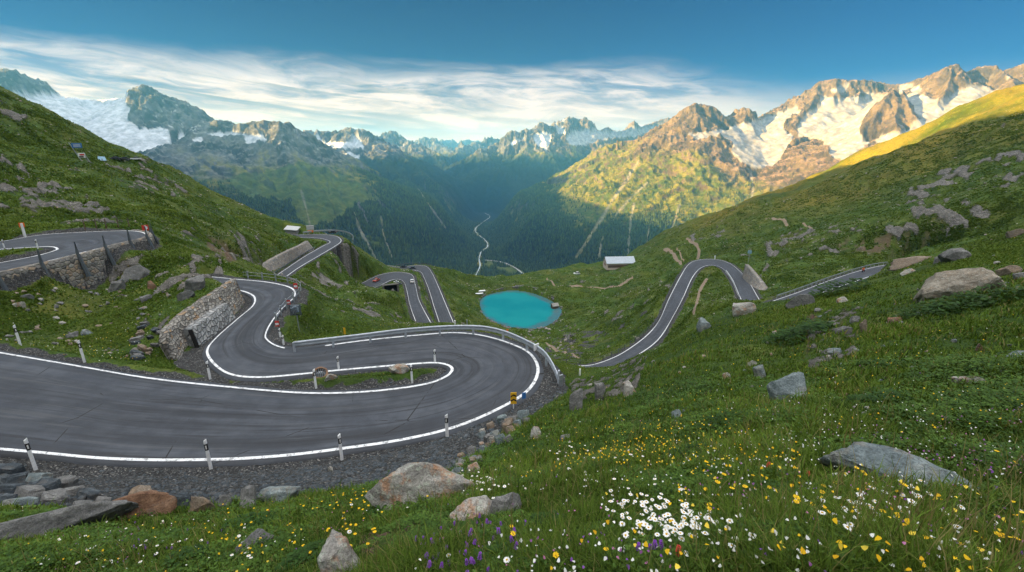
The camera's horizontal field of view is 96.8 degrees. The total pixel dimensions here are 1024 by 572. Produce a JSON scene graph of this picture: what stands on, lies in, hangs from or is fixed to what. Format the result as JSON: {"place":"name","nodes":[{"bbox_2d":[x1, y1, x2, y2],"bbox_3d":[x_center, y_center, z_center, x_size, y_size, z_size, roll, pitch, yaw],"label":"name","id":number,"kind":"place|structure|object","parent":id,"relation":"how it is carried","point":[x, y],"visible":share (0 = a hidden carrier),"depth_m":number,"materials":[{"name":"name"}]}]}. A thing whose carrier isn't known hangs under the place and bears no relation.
{"place":"outdoors","nodes":[
{"label":"outdoors","id":0,"kind":"place"},
{"bbox_2d":[0,230,144,270],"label":"road","id":1,"kind":"structure","parent":0,"point":[60,245],"depth_m":60.61,"materials":[{"name":"asphalt"}]},
{"bbox_2d":[0,276,543,467],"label":"road","id":2,"kind":"structure","parent":0,"point":[63,411],"depth_m":27.59,"materials":[{"name":"asphalt"}]},
{"bbox_2d":[313,367,327,377],"bbox_3d":[-13.400,6.180,31.844,1.000,0.420,0.990,1,47,-18],"label":"drain ring","id":3,"kind":"object","parent":2,"relation":"on","point":[322,369],"visible":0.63,"depth_m":31.83,"materials":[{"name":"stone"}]},
{"bbox_2d":[0,321,567,506],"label":"gravel","id":4,"kind":"structure","parent":0,"point":[374,476],"depth_m":15.45,"materials":[{"name":"gravel"}]},
{"bbox_2d":[277,234,341,276],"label":"road","id":5,"kind":"structure","parent":0,"point":[333,241],"depth_m":200.13,"materials":[{"name":"asphalt"}]},
{"bbox_2d":[361,272,431,322],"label":"road","id":6,"kind":"structure","parent":0,"point":[418,312],"depth_m":221.71,"materials":[{"name":"asphalt"}]},
{"bbox_2d":[391,265,453,322],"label":"road","id":7,"kind":"structure","parent":0,"point":[441,310],"depth_m":239.82,"materials":[{"name":"asphalt"}]},
{"bbox_2d":[0,238,1023,571],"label":"grass","id":8,"kind":"structure","parent":0,"point":[560,498],"depth_m":4.74,"materials":[{"name":"plant"}]},
{"bbox_2d":[0,84,1023,571],"bbox_3d":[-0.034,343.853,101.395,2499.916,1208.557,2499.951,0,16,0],"label":"ground","id":9,"kind":"structure","parent":0,"point":[996,104],"depth_m":147.69,"materials":[{"name":"plant"}]},
{"bbox_2d":[0,493,17,502],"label":"slate slab","id":10,"kind":"structure","parent":9,"relation":"on","point":[4,496],"depth_m":11.29,"materials":[{"name":"stone"}]},
{"bbox_2d":[0,463,25,473],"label":"slate slab","id":11,"kind":"structure","parent":9,"relation":"on","point":[10,468],"depth_m":20.39,"materials":[{"name":"stone"}]},
{"bbox_2d":[0,483,27,493],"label":"slate slab","id":12,"kind":"structure","parent":9,"relation":"on","point":[7,487],"depth_m":13.68,"materials":[{"name":"stone"}]},
{"bbox_2d":[0,471,30,483],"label":"slate slab","id":13,"kind":"structure","parent":9,"relation":"on","point":[17,478],"depth_m":17.58,"materials":[{"name":"stone"}]},
{"bbox_2d":[13,325,21,344],"bbox_3d":[-34.911,3.620,32.137,0.123,1.867,0.144,9,19,29],"label":"marker post","id":14,"kind":"object","parent":9,"relation":"on","point":[17,334],"visible":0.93,"depth_m":32.07,"materials":[{"name":"white plastic"}]},
{"bbox_2d":[2,496,38,504],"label":"slate slab","id":15,"kind":"structure","parent":9,"relation":"on","point":[24,500],"depth_m":10.68,"materials":[{"name":"grey stone"}]},
{"bbox_2d":[14,485,44,496],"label":"slate slab","id":16,"kind":"structure","parent":9,"relation":"on","point":[28,490],"depth_m":12.79,"materials":[{"name":"grey stone"}]},
{"bbox_2d":[24,438,37,470],"bbox_3d":[-21.933,7.824,20.764,0.123,1.971,0.144,13,21,38],"label":"marker post","id":17,"kind":"object","parent":9,"relation":"on","point":[30,453],"visible":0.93,"depth_m":20.69,"materials":[{"name":"white plastic"}]},
{"bbox_2d":[25,472,52,481],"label":"slate slab","id":18,"kind":"structure","parent":9,"relation":"on","point":[32,477],"depth_m":17.31,"materials":[{"name":"grey stone"}]},
{"bbox_2d":[29,478,60,490],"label":"slate slab","id":19,"kind":"structure","parent":9,"relation":"on","point":[47,484],"depth_m":14.40,"materials":[{"name":"stone"}]},
{"bbox_2d":[40,488,67,503],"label":"slate slab","id":20,"kind":"structure","parent":9,"relation":"on","point":[61,494],"depth_m":11.46,"materials":[{"name":"grey stone"}]},
{"bbox_2d":[57,475,78,487],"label":"slate slab","id":21,"kind":"structure","parent":9,"relation":"on","point":[69,480],"depth_m":15.08,"materials":[{"name":"grey stone"}]},
{"bbox_2d":[0,500,138,540],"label":"rock","id":22,"kind":"object","parent":9,"relation":"on","point":[69,516],"visible":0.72,"depth_m":7.85,"materials":[{"name":"grey stone"}]},
{"bbox_2d":[65,331,78,337],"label":"rock","id":23,"kind":"object","parent":9,"relation":"on","point":[73,334],"visible":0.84,"depth_m":37.76,"materials":[{"name":"grey stone"}]},
{"bbox_2d":[64,485,84,495],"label":"slate slab","id":24,"kind":"structure","parent":9,"relation":"on","point":[73,491],"depth_m":12.98,"materials":[{"name":"grey stone"}]},
{"bbox_2d":[69,143,81,159],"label":"information board","id":25,"kind":"object","parent":9,"relation":"on","point":[75,145],"visible":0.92,"depth_m":161.69,"materials":[{"name":"metal"}]},
{"bbox_2d":[0,222,159,290],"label":"parapet wall","id":26,"kind":"structure","parent":9,"relation":"on","point":[78,269],"depth_m":52.80,"materials":[{"name":"stone"}]},
{"bbox_2d":[77,340,85,362],"bbox_3d":[-29.259,4.585,30.949,0.144,1.959,0.123,-11,20,-34],"label":"marker post","id":27,"kind":"object","parent":9,"relation":"on","point":[81,350],"visible":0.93,"depth_m":30.87,"materials":[{"name":"white plastic"}]},
{"bbox_2d":[72,500,92,505],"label":"slate slab","id":28,"kind":"structure","parent":9,"relation":"on","point":[80,502],"depth_m":10.75,"materials":[{"name":"grey stone"}]},
{"bbox_2d":[76,487,101,499],"bbox_3d":[-11.540,5.703,12.411,0.634,0.288,0.396,13,-10,7],"label":"slate slab","id":29,"kind":"object","parent":9,"relation":"on","point":[91,493],"depth_m":12.32,"materials":[{"name":"stone"}]},
{"bbox_2d":[95,496,110,501],"bbox_3d":[-10.308,5.469,11.539,0.411,0.203,0.270,13,-23,0],"label":"slate slab","id":30,"kind":"object","parent":9,"relation":"on","point":[100,498],"depth_m":11.47,"materials":[{"name":"grey stone"}]},
{"bbox_2d":[107,279,125,291],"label":"rock","id":31,"kind":"object","parent":9,"relation":"on","point":[117,285],"visible":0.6,"depth_m":52.41,"materials":[{"name":"grey stone"}]},
{"bbox_2d":[121,265,149,281],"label":"rock","id":32,"kind":"object","parent":9,"relation":"on","point":[138,272],"visible":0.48,"depth_m":55.89,"materials":[{"name":"grey stone"}]},
{"bbox_2d":[128,335,144,342],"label":"flat stone","id":33,"kind":"object","parent":9,"relation":"on","point":[138,338],"visible":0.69,"depth_m":36.19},
{"bbox_2d":[130,354,144,359],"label":"flat stone","id":34,"kind":"object","parent":9,"relation":"on","point":[141,357],"visible":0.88,"depth_m":33.61,"materials":[{"name":"stone"}]},
{"bbox_2d":[128,485,151,494],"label":"stone","id":35,"kind":"object","parent":9,"relation":"on","point":[136,489],"visible":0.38,"depth_m":11.47,"materials":[{"name":"stone"}]},
{"bbox_2d":[110,490,176,521],"bbox_3d":[-7.473,4.401,8.981,0.541,0.640,1.320,-5,-12,39],"label":"rock","id":36,"kind":"object","parent":9,"relation":"on","point":[148,501],"visible":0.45,"depth_m":9.07,"materials":[{"name":"stone"}]},
{"bbox_2d":[139,294,151,302],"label":"rock","id":37,"kind":"object","parent":9,"relation":"on","point":[145,298],"visible":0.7,"depth_m":44.64,"materials":[{"name":"grey stone"}]},
{"bbox_2d":[147,280,156,289],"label":"rock","id":38,"kind":"object","parent":9,"relation":"on","point":[151,285],"visible":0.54,"depth_m":50.11,"materials":[{"name":"stone"}]},
{"bbox_2d":[172,491,190,507],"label":"stone","id":39,"kind":"object","parent":9,"relation":"on","point":[181,497],"visible":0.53,"depth_m":10.02,"materials":[{"name":"stone"}]},
{"bbox_2d":[176,290,194,300],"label":"rock","id":40,"kind":"object","parent":9,"relation":"on","point":[188,294],"visible":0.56,"depth_m":43.33,"materials":[{"name":"grey stone"}]},
{"bbox_2d":[183,274,205,291],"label":"rock","id":41,"kind":"object","parent":9,"relation":"on","point":[195,283],"visible":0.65,"depth_m":45.46,"materials":[{"name":"grey stone"}]},
{"bbox_2d":[158,278,244,360],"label":"stone wall","id":42,"kind":"structure","parent":9,"relation":"on","point":[172,342],"depth_m":38.74,"materials":[{"name":"stone"}]},
{"bbox_2d":[188,496,214,511],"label":"stone","id":43,"kind":"object","parent":9,"relation":"on","point":[198,504],"visible":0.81,"depth_m":9.35,"materials":[{"name":"stone"}]},
{"bbox_2d":[203,439,212,469],"bbox_3d":[-14.640,8.259,21.936,0.144,1.981,0.123,-8,18,-25],"label":"marker post","id":44,"kind":"object","parent":9,"relation":"on","point":[207,454],"visible":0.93,"depth_m":21.86,"materials":[{"name":"white plastic"}]},
{"bbox_2d":[182,303,235,347],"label":"gabion wall","id":45,"kind":"structure","parent":9,"relation":"on","point":[206,326],"depth_m":38.85,"materials":[{"name":"stone"}]},
{"bbox_2d":[218,494,232,506],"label":"stone","id":46,"kind":"object","parent":9,"relation":"on","point":[226,498],"visible":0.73,"depth_m":9.75,"materials":[{"name":"stone"}]},
{"bbox_2d":[240,485,255,507],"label":"stone","id":47,"kind":"object","parent":9,"relation":"on","point":[248,493],"visible":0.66,"depth_m":9.59,"materials":[{"name":"stone"}]},
{"bbox_2d":[234,528,273,552],"bbox_3d":[-3.066,3.040,5.401,0.157,0.232,0.426,-2,9,26],"label":"rock","id":48,"kind":"object","parent":9,"relation":"on","point":[257,532],"visible":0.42,"depth_m":5.39,"materials":[{"name":"grey stone"}]},
{"bbox_2d":[246,271,301,320],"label":"post fence","id":49,"kind":"object","parent":9,"relation":"on","point":[285,301],"visible":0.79,"depth_m":50.98,"materials":[{"name":"metal"}]},
{"bbox_2d":[256,486,300,502],"bbox_3d":[-5.106,4.587,9.986,0.863,0.383,0.507,-5,-15,-5],"label":"stone","id":50,"kind":"object","parent":9,"relation":"on","point":[278,493],"visible":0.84,"depth_m":9.82,"materials":[{"name":"stone"}]},
{"bbox_2d":[262,241,313,270],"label":"retaining wall","id":51,"kind":"structure","parent":9,"relation":"on","point":[280,260],"depth_m":176.64,"materials":[{"name":"stone"}]},
{"bbox_2d":[283,225,299,234],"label":"hut","id":52,"kind":"object","parent":9,"relation":"on","point":[292,230],"visible":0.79,"depth_m":240.97,"materials":[{"name":"concrete"}]},
{"bbox_2d":[275,247,314,272],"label":"guardrail","id":53,"kind":"object","parent":9,"relation":"on","point":[293,260],"visible":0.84,"depth_m":178.20,"materials":[{"name":"metal"}]},
{"bbox_2d":[289,304,301,331],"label":"traffic mirror","id":54,"kind":"object","parent":9,"relation":"on","point":[294,309],"visible":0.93,"depth_m":41.64,"materials":[{"name":"metal"}]},
{"bbox_2d":[303,230,353,240],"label":"guardrail","id":55,"kind":"object","parent":9,"relation":"on","point":[319,231],"visible":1,"depth_m":242.64,"materials":[{"name":"metal"}]},
{"bbox_2d":[324,374,337,380],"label":"rock","id":56,"kind":"object","parent":9,"relation":"on","point":[330,377],"visible":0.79,"depth_m":30.59,"materials":[{"name":"stone"}]},
{"bbox_2d":[317,529,359,571],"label":"rock","id":57,"kind":"object","parent":9,"relation":"on","point":[336,548],"visible":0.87,"depth_m":3.06,"materials":[{"name":"stone"}]},
{"bbox_2d":[338,433,343,460],"bbox_3d":[-8.680,8.296,23.071,0.144,1.809,0.123,-13,21,-37],"label":"marker post","id":58,"kind":"object","parent":9,"relation":"on","point":[340,447],"visible":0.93,"depth_m":23.00,"materials":[{"name":"white plastic"}]},
{"bbox_2d":[382,283,398,291],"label":"underpass","id":59,"kind":"object","parent":9,"relation":"on","point":[395,286],"visible":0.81,"depth_m":203.44,"materials":[{"name":"concrete"}]},
{"bbox_2d":[388,363,409,373],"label":"rock","id":60,"kind":"object","parent":9,"relation":"on","point":[402,368],"visible":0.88,"depth_m":31.57,"materials":[{"name":"stone"}]},
{"bbox_2d":[364,462,473,509],"bbox_3d":[-1.202,2.629,5.977,1.384,0.646,0.778,3,-13,-20],"label":"rock","id":61,"kind":"object","parent":9,"relation":"on","point":[413,478],"visible":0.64,"depth_m":5.78,"materials":[{"name":"stone"}]},
{"bbox_2d":[292,325,562,386],"bbox_3d":[-5.902,4.844,36.028,21.150,1.769,7.293,5,17,15],"label":"guardrail","id":62,"kind":"object","parent":9,"relation":"on","point":[535,347],"visible":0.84,"depth_m":36.87,"materials":[{"name":"metal"}]},
{"bbox_2d":[445,414,448,436],"bbox_3d":[-3.109,6.763,21.680,0.144,1.478,0.123,2,16,5],"label":"marker post","id":63,"kind":"object","parent":9,"relation":"on","point":[446,426],"visible":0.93,"depth_m":21.61,"materials":[{"name":"white plastic"}]},
{"bbox_2d":[450,495,491,521],"bbox_3d":[-0.330,2.047,4.129,0.467,0.247,0.213,-8,-6,-12],"label":"rock","id":64,"kind":"object","parent":9,"relation":"on","point":[480,502],"visible":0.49,"depth_m":4.09,"materials":[{"name":"stone"}]},
{"bbox_2d":[466,446,476,454],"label":"stone","id":65,"kind":"object","parent":9,"relation":"on","point":[471,450],"visible":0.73,"depth_m":12.61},
{"bbox_2d":[194,163,760,275],"bbox_3d":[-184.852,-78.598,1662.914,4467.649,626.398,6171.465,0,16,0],"label":"forest","id":66,"kind":"object","parent":9,"relation":"on","point":[466,259],"visible":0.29,"depth_m":2885.05,"materials":[{"name":"plant"}]},
{"bbox_2d":[494,433,504,444],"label":"stone","id":67,"kind":"object","parent":9,"relation":"on","point":[498,437],"visible":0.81,"depth_m":12.80,"materials":[{"name":"stone"}]},
{"bbox_2d":[497,414,506,424],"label":"stone","id":68,"kind":"object","parent":9,"relation":"on","point":[500,418],"visible":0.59,"depth_m":17.40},
{"bbox_2d":[490,492,521,513],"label":"rock","id":69,"kind":"object","parent":9,"relation":"on","point":[498,502],"visible":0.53,"depth_m":4.07,"materials":[{"name":"grey stone"}]},
{"bbox_2d":[0,91,1023,364],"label":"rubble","id":70,"kind":"object","parent":9,"relation":"on","point":[500,275],"visible":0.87,"depth_m":187.37,"materials":[{"name":"stone"}]},
{"bbox_2d":[0,346,1023,571],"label":"meadow herbs","id":71,"kind":"object","parent":9,"relation":"on","point":[417,517],"visible":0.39,"depth_m":5.12,"materials":[{"name":"green plant"}]},
{"bbox_2d":[510,392,516,408],"bbox_3d":[0.091,7.121,27.791,0.374,1.421,0.089,-2,16,-5],"label":"chevron marker","id":72,"kind":"object","parent":9,"relation":"on","point":[513,398],"visible":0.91,"depth_m":27.67,"materials":[{"name":"yellow metal"}]},
{"bbox_2d":[5,382,1023,571],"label":"dry stalks","id":73,"kind":"object","parent":9,"relation":"on","point":[1007,532],"visible":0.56,"depth_m":2.41,"materials":[{"name":"beige plant"}]},
{"bbox_2d":[479,285,562,330],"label":"shore rubble","id":74,"kind":"object","parent":9,"relation":"on","point":[540,327],"visible":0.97,"depth_m":246.88,"materials":[{"name":"grey stone"}]},
{"bbox_2d":[21,302,1022,571],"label":"white wildflowers","id":75,"kind":"object","parent":9,"relation":"on","point":[737,516],"visible":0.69,"depth_m":2.37,"materials":[{"name":"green plant"}]},
{"bbox_2d":[517,410,528,419],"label":"stone","id":76,"kind":"object","parent":9,"relation":"on","point":[521,414],"visible":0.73,"depth_m":17.12,"materials":[{"name":"stone"}]},
{"bbox_2d":[28,298,1023,571],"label":"yellow wildflowers","id":77,"kind":"object","parent":9,"relation":"on","point":[840,544],"visible":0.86,"depth_m":2.38,"materials":[{"name":"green plant"}]},
{"bbox_2d":[530,426,540,438],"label":"rock","id":78,"kind":"object","parent":9,"relation":"on","point":[535,430],"visible":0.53,"depth_m":10.77,"materials":[{"name":"stone"}]},
{"bbox_2d":[55,296,1023,571],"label":"violet wildflowers","id":79,"kind":"object","parent":9,"relation":"on","point":[773,488],"visible":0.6,"depth_m":2.83,"materials":[{"name":"purple plant"}]},
{"bbox_2d":[569,388,582,410],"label":"rock","id":80,"kind":"object","parent":9,"relation":"on","point":[576,398],"visible":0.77,"depth_m":14.81,"materials":[{"name":"grey stone"}]},
{"bbox_2d":[158,278,1023,571],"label":"leafy cushions","id":81,"kind":"object","parent":9,"relation":"on","point":[782,334],"visible":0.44,"depth_m":6.48,"materials":[{"name":"green plant"}]},
{"bbox_2d":[594,382,604,399],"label":"rock","id":82,"kind":"object","parent":9,"relation":"on","point":[599,389],"visible":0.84,"depth_m":15.47,"materials":[{"name":"grey stone"}]},
{"bbox_2d":[602,256,634,269],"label":"barn","id":83,"kind":"structure","parent":9,"relation":"on","point":[613,263],"depth_m":399.45,"materials":[{"name":"metal"}]},
{"bbox_2d":[566,275,677,362],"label":"wire fence","id":84,"kind":"object","parent":9,"relation":"on","point":[635,338],"visible":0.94,"depth_m":131.52,"materials":[{"name":"metal"}]},
{"bbox_2d":[623,380,635,396],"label":"rock","id":85,"kind":"object","parent":9,"relation":"on","point":[628,387],"visible":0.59,"depth_m":12.80,"materials":[{"name":"stone"}]},
{"bbox_2d":[696,317,710,331],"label":"rock","id":86,"kind":"object","parent":9,"relation":"on","point":[702,323],"visible":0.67,"depth_m":25.11,"materials":[{"name":"grey stone"}]},
{"bbox_2d":[732,302,755,316],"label":"rock","id":87,"kind":"object","parent":9,"relation":"on","point":[743,308],"visible":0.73,"depth_m":25.44,"materials":[{"name":"stone"}]},
{"bbox_2d":[742,264,767,289],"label":"retaining wall","id":88,"kind":"structure","parent":9,"relation":"on","point":[751,276],"depth_m":176.24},
{"bbox_2d":[753,364,765,378],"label":"rock","id":89,"kind":"object","parent":9,"relation":"on","point":[757,369],"visible":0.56,"depth_m":11.11,"materials":[{"name":"grey stone"}]},
{"bbox_2d":[767,372,806,402],"bbox_3d":[4.572,1.765,7.509,0.602,0.621,0.478,-13,-10,16],"label":"rock","id":90,"kind":"object","parent":9,"relation":"on","point":[789,384],"visible":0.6,"depth_m":7.41,"materials":[{"name":"grey stone"}]},
{"bbox_2d":[785,294,814,308],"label":"rock","id":91,"kind":"object","parent":9,"relation":"on","point":[800,299],"visible":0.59,"depth_m":23.35,"materials":[{"name":"grey stone"}]},
{"bbox_2d":[776,262,887,298],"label":"guardrail","id":92,"kind":"object","parent":9,"relation":"on","point":[829,277],"visible":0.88,"depth_m":153.21,"materials":[{"name":"metal"}]},
{"bbox_2d":[826,348,841,354],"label":"rock","id":93,"kind":"object","parent":9,"relation":"on","point":[829,351],"visible":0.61,"depth_m":12.22,"materials":[{"name":"grey stone"}]},
{"bbox_2d":[835,326,852,333],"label":"rock","id":94,"kind":"object","parent":9,"relation":"on","point":[844,328],"visible":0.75,"depth_m":15.54,"materials":[{"name":"grey stone"}]},
{"bbox_2d":[849,316,860,323],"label":"rock","id":95,"kind":"object","parent":9,"relation":"on","point":[854,319],"visible":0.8,"depth_m":16.59,"materials":[{"name":"grey stone"}]},
{"bbox_2d":[859,319,867,332],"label":"rock","id":96,"kind":"object","parent":9,"relation":"on","point":[862,324],"visible":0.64,"depth_m":14.68,"materials":[{"name":"brown stone"}]},
{"bbox_2d":[887,317,901,323],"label":"rock","id":97,"kind":"object","parent":9,"relation":"on","point":[893,319],"visible":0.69,"depth_m":14.89,"materials":[{"name":"stone"}]},
{"bbox_2d":[816,441,983,489],"bbox_3d":[2.808,1.345,3.271,0.370,0.300,1.007,0,0,-38],"label":"rock","id":98,"kind":"object","parent":9,"relation":"on","point":[872,451],"visible":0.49,"depth_m":3.29,"materials":[{"name":"grey stone"}]},
{"bbox_2d":[900,268,915,275],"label":"rock","id":99,"kind":"object","parent":9,"relation":"on","point":[906,271],"visible":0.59,"depth_m":29.58,"materials":[{"name":"stone"}]},
{"bbox_2d":[890,256,931,270],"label":"rock","id":100,"kind":"object","parent":9,"relation":"on","point":[899,263],"visible":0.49,"depth_m":134.43,"materials":[{"name":"brown stone"}]},
{"bbox_2d":[938,248,971,261],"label":"rock","id":101,"kind":"object","parent":9,"relation":"on","point":[953,254],"visible":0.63,"depth_m":28.09,"materials":[{"name":"grey stone"}]},
{"bbox_2d":[913,267,1005,301],"bbox_3d":[16.111,0.050,16.508,2.601,1.280,1.503,-17,-1,41],"label":"rock","id":102,"kind":"object","parent":9,"relation":"on","point":[941,284],"visible":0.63,"depth_m":16.15,"materials":[{"name":"stone"}]},
{"bbox_2d":[948,376,985,382],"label":"rock","id":103,"kind":"object","parent":9,"relation":"on","point":[956,378],"visible":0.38,"depth_m":7.27,"materials":[{"name":"stone"}]},
{"bbox_2d":[995,265,1022,275],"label":"rock","id":104,"kind":"object","parent":9,"relation":"on","point":[1008,269],"visible":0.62,"depth_m":17.90,"materials":[{"name":"brown stone"}]},
{"bbox_2d":[1005,229,1023,237],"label":"rock","id":105,"kind":"object","parent":9,"relation":"on","point":[1013,233],"visible":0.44,"depth_m":113.16,"materials":[{"name":"brown stone"}]},
{"bbox_2d":[0,63,1023,275],"bbox_3d":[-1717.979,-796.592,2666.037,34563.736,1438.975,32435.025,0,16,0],"label":"mountains","id":106,"kind":"structure","parent":0,"point":[820,126],"depth_m":3240.35,"materials":[{"name":"stone"}]},
{"bbox_2d":[0,0,1023,142],"label":"sky","id":107,"kind":"structure","parent":0,"point":[457,70],"materials":[{"name":"blue"}]},
{"bbox_2d":[480,290,561,328],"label":"lake","id":108,"kind":"structure","parent":0,"point":[519,309],"depth_m":264.80,"materials":[{"name":"liquid"}]},
{"bbox_2d":[579,259,758,367],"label":"road","id":109,"kind":"structure","parent":0,"point":[657,332],"depth_m":163.02,"materials":[{"name":"asphalt"}]},
{"bbox_2d":[773,265,884,300],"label":"road","id":110,"kind":"structure","parent":0,"point":[867,273],"depth_m":153.96,"materials":[{"name":"asphalt"}]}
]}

